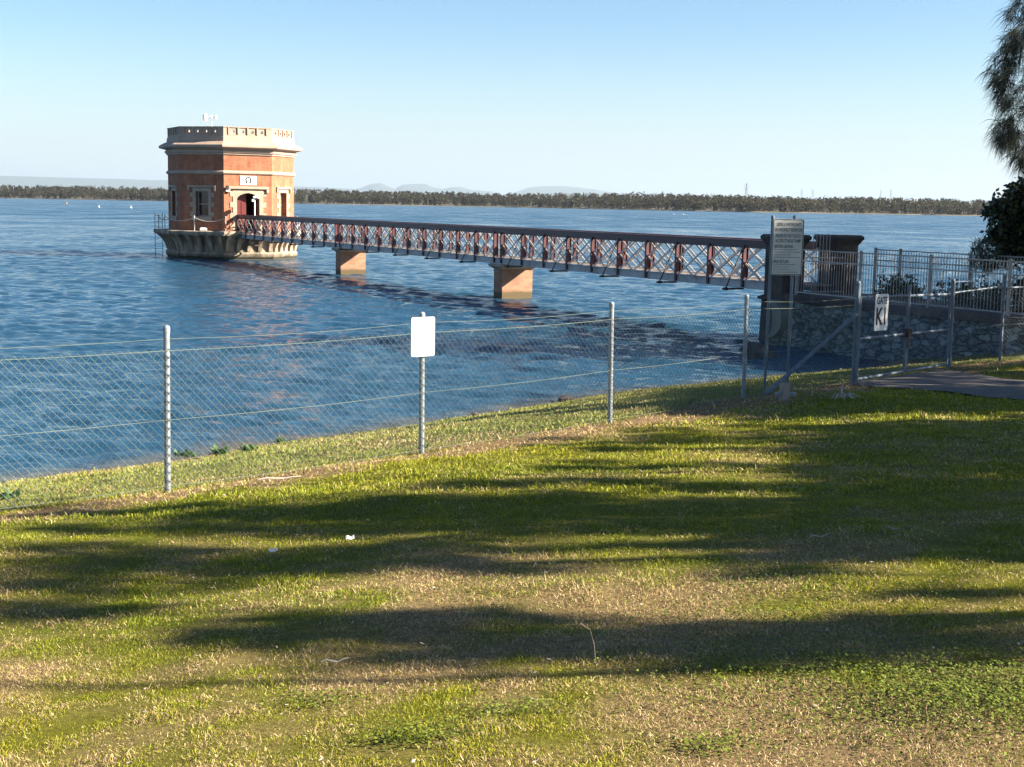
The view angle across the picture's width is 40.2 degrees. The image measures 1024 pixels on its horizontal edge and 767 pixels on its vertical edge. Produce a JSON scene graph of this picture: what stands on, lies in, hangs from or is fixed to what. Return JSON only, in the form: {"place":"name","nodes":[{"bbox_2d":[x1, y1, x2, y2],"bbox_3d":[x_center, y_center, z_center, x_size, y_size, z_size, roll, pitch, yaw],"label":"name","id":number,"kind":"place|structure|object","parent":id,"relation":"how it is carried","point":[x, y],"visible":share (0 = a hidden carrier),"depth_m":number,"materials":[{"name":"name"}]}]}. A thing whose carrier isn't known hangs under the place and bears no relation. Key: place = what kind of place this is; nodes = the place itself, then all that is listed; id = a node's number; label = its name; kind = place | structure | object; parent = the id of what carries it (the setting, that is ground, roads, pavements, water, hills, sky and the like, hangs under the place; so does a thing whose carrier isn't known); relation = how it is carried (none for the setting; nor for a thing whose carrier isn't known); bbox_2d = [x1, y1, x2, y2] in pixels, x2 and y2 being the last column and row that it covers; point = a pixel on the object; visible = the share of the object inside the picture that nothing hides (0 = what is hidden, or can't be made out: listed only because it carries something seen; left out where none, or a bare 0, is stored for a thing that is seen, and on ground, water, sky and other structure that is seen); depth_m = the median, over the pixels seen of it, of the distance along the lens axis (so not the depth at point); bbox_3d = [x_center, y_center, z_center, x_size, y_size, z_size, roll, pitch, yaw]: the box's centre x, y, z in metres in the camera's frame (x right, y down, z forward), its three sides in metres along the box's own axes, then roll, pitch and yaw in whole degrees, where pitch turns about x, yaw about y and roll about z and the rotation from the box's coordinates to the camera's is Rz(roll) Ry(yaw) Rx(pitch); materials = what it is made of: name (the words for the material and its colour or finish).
{"place":"outdoors","nodes":[
{"label":"outdoors","id":0,"kind":"place"},
{"bbox_2d":[0,193,980,215],"bbox_3d":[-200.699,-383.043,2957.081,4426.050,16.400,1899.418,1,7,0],"label":"shore","id":1,"kind":"structure","parent":0,"point":[306,201],"depth_m":2637.32,"materials":[{"name":"green plant"}]},
{"bbox_2d":[0,184,994,214],"bbox_3d":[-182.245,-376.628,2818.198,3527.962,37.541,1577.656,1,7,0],"label":"forest","id":2,"kind":"object","parent":1,"relation":"on","point":[613,200],"visible":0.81,"depth_m":2609.93,"materials":[{"name":"green plant"}]},
{"bbox_2d":[0,176,990,208],"bbox_3d":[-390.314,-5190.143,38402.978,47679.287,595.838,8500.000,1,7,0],"label":"hills","id":3,"kind":"structure","parent":0,"point":[24,181],"depth_m":37396.64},
{"bbox_2d":[0,352,1023,766],"bbox_3d":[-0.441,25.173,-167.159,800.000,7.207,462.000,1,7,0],"label":"ground","id":4,"kind":"structure","parent":0,"point":[92,714],"depth_m":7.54,"materials":[{"name":"green plant"}]},
{"bbox_2d":[0,486,24,499],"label":"weed","id":5,"kind":"object","parent":4,"relation":"on","point":[8,495],"visible":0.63,"depth_m":14.24,"materials":[{"name":"green plant"}]},
{"bbox_2d":[174,449,201,456],"bbox_3d":[-5.419,1.171,23.498,0.419,0.157,0.513,-5,10,-40],"label":"weed","id":6,"kind":"object","parent":4,"relation":"on","point":[189,453],"visible":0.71,"depth_m":23.51,"materials":[{"name":"green plant"}]},
{"bbox_2d":[203,444,238,456],"bbox_3d":[-4.721,1.083,22.574,0.579,0.179,0.445,-3,8,-27],"label":"weed","id":7,"kind":"object","parent":4,"relation":"on","point":[226,448],"visible":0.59,"depth_m":22.60,"materials":[{"name":"green plant"}]},
{"bbox_2d":[233,443,260,451],"bbox_3d":[-3.967,0.956,21.214,0.535,0.152,0.322,1,7,0],"label":"weed","id":8,"kind":"object","parent":4,"relation":"on","point":[247,447],"visible":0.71,"depth_m":21.17,"materials":[{"name":"green plant"}]},
{"bbox_2d":[268,547,277,552],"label":"litter","id":9,"kind":"object","parent":4,"relation":"on","point":[275,549],"visible":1,"depth_m":9.44,"materials":[{"name":"white paper"}]},
{"bbox_2d":[258,476,300,479],"bbox_3d":[-2.260,0.919,13.633,0.421,0.027,0.020,-2,8,-20],"label":"stick","id":10,"kind":"object","parent":4,"relation":"on","point":[277,478],"visible":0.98,"depth_m":13.61,"materials":[{"name":"beige wood"}]},
{"bbox_2d":[272,435,290,442],"bbox_3d":[-3.925,0.952,23.816,0.284,0.128,0.342,7,10,40],"label":"weed","id":11,"kind":"object","parent":4,"relation":"on","point":[279,438],"visible":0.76,"depth_m":23.84,"materials":[{"name":"green plant"}]},
{"bbox_2d":[321,657,348,661],"bbox_3d":[-0.822,1.285,6.500,0.131,0.022,0.009,0,7,-11],"label":"stick","id":12,"kind":"object","parent":4,"relation":"on","point":[333,660],"visible":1,"depth_m":6.50,"materials":[{"name":"grey wood"}]},
{"bbox_2d":[346,535,353,539],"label":"litter","id":13,"kind":"object","parent":4,"relation":"on","point":[350,537],"visible":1,"depth_m":9.86,"materials":[{"name":"white paper"}]},
{"bbox_2d":[0,281,860,508],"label":"chain link fence","id":14,"kind":"object","parent":4,"relation":"on","point":[166,350],"visible":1,"depth_m":15.72,"materials":[{"name":"metal"}]},
{"bbox_2d":[411,317,434,356],"bbox_3d":[-1.010,-0.522,15.535,0.305,0.435,0.100,-4,9,-36],"label":"blank sign","id":15,"kind":"object","parent":14,"relation":"attached to","point":[425,339],"visible":1,"depth_m":15.50,"materials":[{"name":"white metal"}]},
{"bbox_2d":[0,469,1023,766],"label":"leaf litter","id":16,"kind":"object","parent":4,"relation":"on","point":[490,651],"visible":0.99,"depth_m":6.31,"materials":[{"name":"brown plant"}]},
{"bbox_2d":[557,395,574,401],"bbox_3d":[1.184,0.366,30.373,0.372,0.210,0.411,-6,10,-44],"label":"rock","id":17,"kind":"object","parent":4,"relation":"on","point":[564,398],"visible":0.53,"depth_m":30.28,"materials":[{"name":"stone"}]},
{"bbox_2d":[580,623,595,664],"bbox_3d":[0.336,1.156,6.188,0.078,0.202,0.005,1,7,0],"label":"seed stalk","id":18,"kind":"object","parent":4,"relation":"on","point":[592,639],"visible":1,"depth_m":6.18,"materials":[{"name":"beige plant"}]},
{"bbox_2d":[237,546,1023,766],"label":"clover","id":19,"kind":"object","parent":4,"relation":"on","point":[941,682],"visible":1,"depth_m":5.64,"materials":[{"name":"green plant"}]},
{"bbox_2d":[763,215,803,390],"bbox_3d":[4.412,-1.233,22.742,0.557,2.987,0.120,1,7,0],"label":"notice board","id":20,"kind":"object","parent":4,"relation":"on","point":[786,246],"visible":0.99,"depth_m":22.61,"materials":[{"name":"metal"}]},
{"bbox_2d":[757,234,811,340],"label":"gate pillar","id":21,"kind":"structure","parent":4,"relation":"on","point":[780,284],"depth_m":45.13,"materials":[{"name":"stone"}]},
{"bbox_2d":[775,383,795,400],"bbox_3d":[4.045,0.164,20.707,0.305,0.340,0.140,1,7,0],"label":"timber stub","id":22,"kind":"object","parent":4,"relation":"on","point":[784,393],"visible":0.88,"depth_m":20.66,"materials":[{"name":"wood"}]},
{"bbox_2d":[814,234,864,293],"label":"gate pillar","id":23,"kind":"structure","parent":4,"relation":"on","point":[846,243],"depth_m":45.85,"materials":[{"name":"stone"}]},
{"bbox_2d":[826,382,858,399],"bbox_3d":[4.841,0.144,20.508,0.727,0.292,0.286,1,7,0],"label":"dead frond","id":24,"kind":"object","parent":4,"relation":"on","point":[845,394],"visible":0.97,"depth_m":20.51,"materials":[{"name":"plant"}]},
{"bbox_2d":[769,291,1023,361],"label":"sea wall","id":25,"kind":"structure","parent":4,"relation":"on","point":[783,299],"depth_m":40.13,"materials":[{"name":"stone"}]},
{"bbox_2d":[794,249,1023,315],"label":"picket fence","id":26,"kind":"object","parent":25,"relation":"on","point":[861,264],"visible":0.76,"depth_m":39.56,"materials":[{"name":"metal"}]},
{"bbox_2d":[963,233,1004,277],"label":"shrub","id":27,"kind":"object","parent":4,"relation":"on","point":[979,251],"visible":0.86,"depth_m":40.59,"materials":[{"name":"green plant"}]},
{"bbox_2d":[946,274,1023,367],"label":"chain link fence","id":28,"kind":"object","parent":4,"relation":"on","point":[953,287],"visible":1,"depth_m":29.15,"materials":[{"name":"metal"}]},
{"bbox_2d":[974,0,1023,205],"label":"casuarina","id":29,"kind":"object","parent":4,"relation":"on","point":[1008,140],"visible":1,"depth_m":38.43,"materials":[{"name":"green plant"}]},
{"bbox_2d":[979,176,1023,279],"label":"broadleaf tree","id":30,"kind":"object","parent":4,"relation":"on","point":[1005,213],"visible":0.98,"depth_m":41.85,"materials":[{"name":"green plant"}]},
{"bbox_2d":[1005,272,1023,311],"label":"hedge","id":31,"kind":"object","parent":4,"relation":"on","point":[1015,293],"visible":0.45,"depth_m":38.78,"materials":[{"name":"green plant"}]},
{"bbox_2d":[0,198,1023,482],"bbox_3d":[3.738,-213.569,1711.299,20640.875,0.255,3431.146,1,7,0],"label":"water","id":32,"kind":"structure","parent":0,"point":[92,276],"depth_m":50.59,"materials":[{"name":"blue liquid"}]},
{"bbox_2d":[153,126,308,259],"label":"valve tower","id":33,"kind":"structure","parent":32,"relation":"in","point":[220,178],"depth_m":100.68,"materials":[{"name":"orange brick"}]},
{"bbox_2d":[198,191,207,216],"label":"window","id":34,"kind":"structure","parent":33,"relation":"in","point":[202,195],"depth_m":100.93,"materials":[{"name":"glass"}]},
{"bbox_2d":[203,113,216,121],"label":"weather station","id":35,"kind":"object","parent":33,"relation":"on","point":[205,117],"visible":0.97,"depth_m":102.66,"materials":[{"name":"white metal"}]},
{"bbox_2d":[237,193,256,230],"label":"door","id":36,"kind":"structure","parent":33,"relation":"in","point":[241,200],"depth_m":101.13,"materials":[{"name":"red paint"}]},
{"bbox_2d":[280,193,281,215],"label":"window","id":37,"kind":"structure","parent":33,"relation":"in","point":[280,193],"depth_m":103.78,"materials":[{"name":"paint"}]},
{"bbox_2d":[331,247,365,274],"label":"bridge pier","id":38,"kind":"structure","parent":32,"relation":"in","point":[349,262],"depth_m":82.62,"materials":[{"name":"concrete"}]},
{"bbox_2d":[488,263,534,298],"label":"bridge pier","id":39,"kind":"structure","parent":32,"relation":"in","point":[512,282],"depth_m":64.19,"materials":[{"name":"concrete"}]},
{"bbox_2d":[234,215,832,290],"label":"footbridge","id":40,"kind":"object","parent":39,"relation":"on","point":[621,266],"visible":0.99,"depth_m":60.85,"materials":[{"name":"red paint"}]},
{"bbox_2d":[251,195,258,214],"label":"instrument pole","id":41,"kind":"object","parent":40,"relation":"on","point":[254,198],"visible":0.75,"depth_m":99.60,"materials":[{"name":"white metal"}]},
{"bbox_2d":[739,342,768,351],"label":"rock","id":42,"kind":"object","parent":32,"relation":"in","point":[752,344],"visible":0.33,"depth_m":42.22,"materials":[{"name":"stone"}]},
{"bbox_2d":[742,347,777,358],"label":"rock","id":43,"kind":"object","parent":32,"relation":"in","point":[757,349],"visible":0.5,"depth_m":40.22,"materials":[{"name":"stone"}]},
{"bbox_2d":[0,0,1023,200],"label":"sky","id":44,"kind":"structure","parent":0,"point":[826,98],"materials":[{"name":"blue"}]},
{"bbox_2d":[805,293,1023,315],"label":"causeway path","id":45,"kind":"structure","parent":0,"point":[891,299],"depth_m":42.30,"materials":[{"name":"grey concrete"}]},
{"bbox_2d":[809,234,843,293],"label":"hooped gate","id":46,"kind":"structure","parent":45,"relation":"on","point":[822,264],"depth_m":44.97,"materials":[{"name":"metal"}]},
{"bbox_2d":[871,270,943,299],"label":"shrub","id":47,"kind":"object","parent":45,"relation":"on","point":[904,290],"visible":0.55,"depth_m":43.81,"materials":[{"name":"green plant"}]},
{"bbox_2d":[872,247,1023,299],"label":"picket fence","id":48,"kind":"object","parent":45,"relation":"on","point":[876,249],"visible":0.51,"depth_m":43.35,"materials":[{"name":"metal"}]},
{"bbox_2d":[933,277,982,304],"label":"shrub","id":49,"kind":"object","parent":45,"relation":"on","point":[956,289],"visible":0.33,"depth_m":41.53,"materials":[{"name":"green plant"}]},
{"bbox_2d":[959,275,1017,310],"bbox_3d":[13.552,-2.446,39.454,1.869,1.237,1.864,1,7,0],"label":"shrub","id":50,"kind":"object","parent":45,"relation":"on","point":[984,301],"visible":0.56,"depth_m":39.25,"materials":[{"name":"green plant"}]},
{"bbox_2d":[858,369,1023,398],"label":"path","id":51,"kind":"structure","parent":0,"point":[967,383],"depth_m":24.49,"materials":[{"name":"grey concrete"}]},
{"bbox_2d":[856,285,951,380],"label":"double gate","id":52,"kind":"structure","parent":51,"relation":"on","point":[907,332],"depth_m":26.37,"materials":[{"name":"metal"}]},
{"bbox_2d":[874,294,888,330],"bbox_3d":[6.575,-1.266,24.910,0.375,0.650,0.010,-5,9,-38],"label":"gate sign","id":53,"kind":"object","parent":52,"relation":"attached to","point":[881,312],"visible":1,"depth_m":24.91,"materials":[{"name":"white metal"}]}
]}

